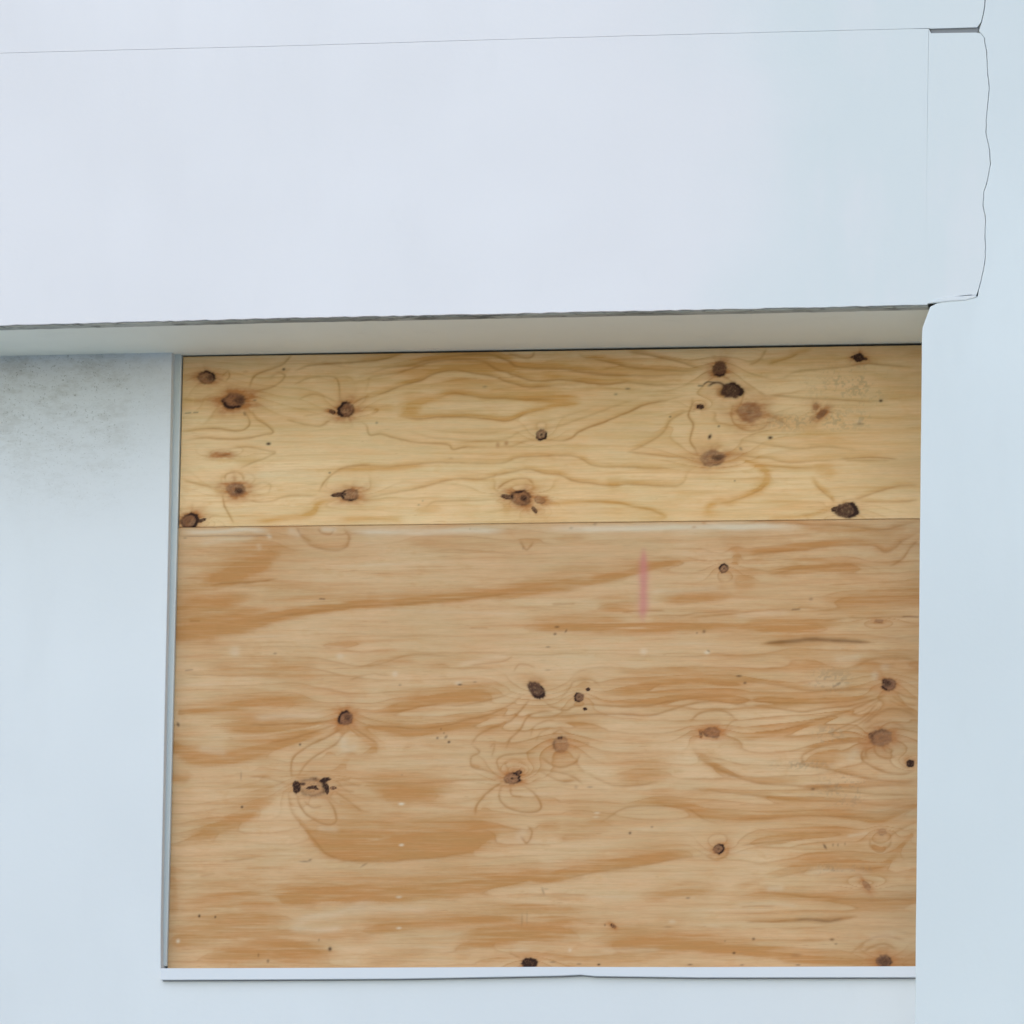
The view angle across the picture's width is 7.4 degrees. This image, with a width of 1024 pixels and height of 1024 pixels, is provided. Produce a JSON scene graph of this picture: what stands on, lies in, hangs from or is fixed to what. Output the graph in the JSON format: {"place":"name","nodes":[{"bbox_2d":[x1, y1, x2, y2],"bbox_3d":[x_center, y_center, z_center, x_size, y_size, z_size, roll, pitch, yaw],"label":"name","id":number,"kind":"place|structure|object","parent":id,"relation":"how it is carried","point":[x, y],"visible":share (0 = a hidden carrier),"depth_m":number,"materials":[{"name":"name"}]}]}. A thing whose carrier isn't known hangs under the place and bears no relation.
{"place":"outdoors","nodes":[
{"label":"outdoors","id":0,"kind":"place"},
{"label":"pavement","id":1,"kind":"structure","parent":0,"visible":0},
{"bbox_2d":[0,0,1023,1023],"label":"concrete building","id":2,"kind":"structure","parent":1,"relation":"on","point":[246,177],"depth_m":21.52,"materials":[{"name":"white paint"}]},
{"bbox_2d":[164,355,183,966],"bbox_3d":[-0.944,0.403,22.015,0.048,1.723,0.114,-1,-9,10],"label":"window frame","id":3,"kind":"structure","parent":2,"relation":"in","point":[178,376],"depth_m":21.97,"materials":[{"name":"grey paint"}]},
{"bbox_2d":[167,519,919,967],"bbox_3d":[0.130,0.641,21.741,2.159,1.236,0.016,-1,-9,10],"label":"plywood sheet","id":4,"kind":"object","parent":2,"relation":"attached to","point":[693,743],"visible":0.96,"depth_m":21.74,"materials":[{"name":"beige wood"}]},
{"bbox_2d":[179,345,921,526],"bbox_3d":[0.145,-0.206,21.875,2.156,0.478,0.016,-1,-9,10],"label":"plywood sheet","id":5,"kind":"object","parent":2,"relation":"attached to","point":[726,434],"visible":0.94,"depth_m":21.87,"materials":[{"name":"yellow wood"}]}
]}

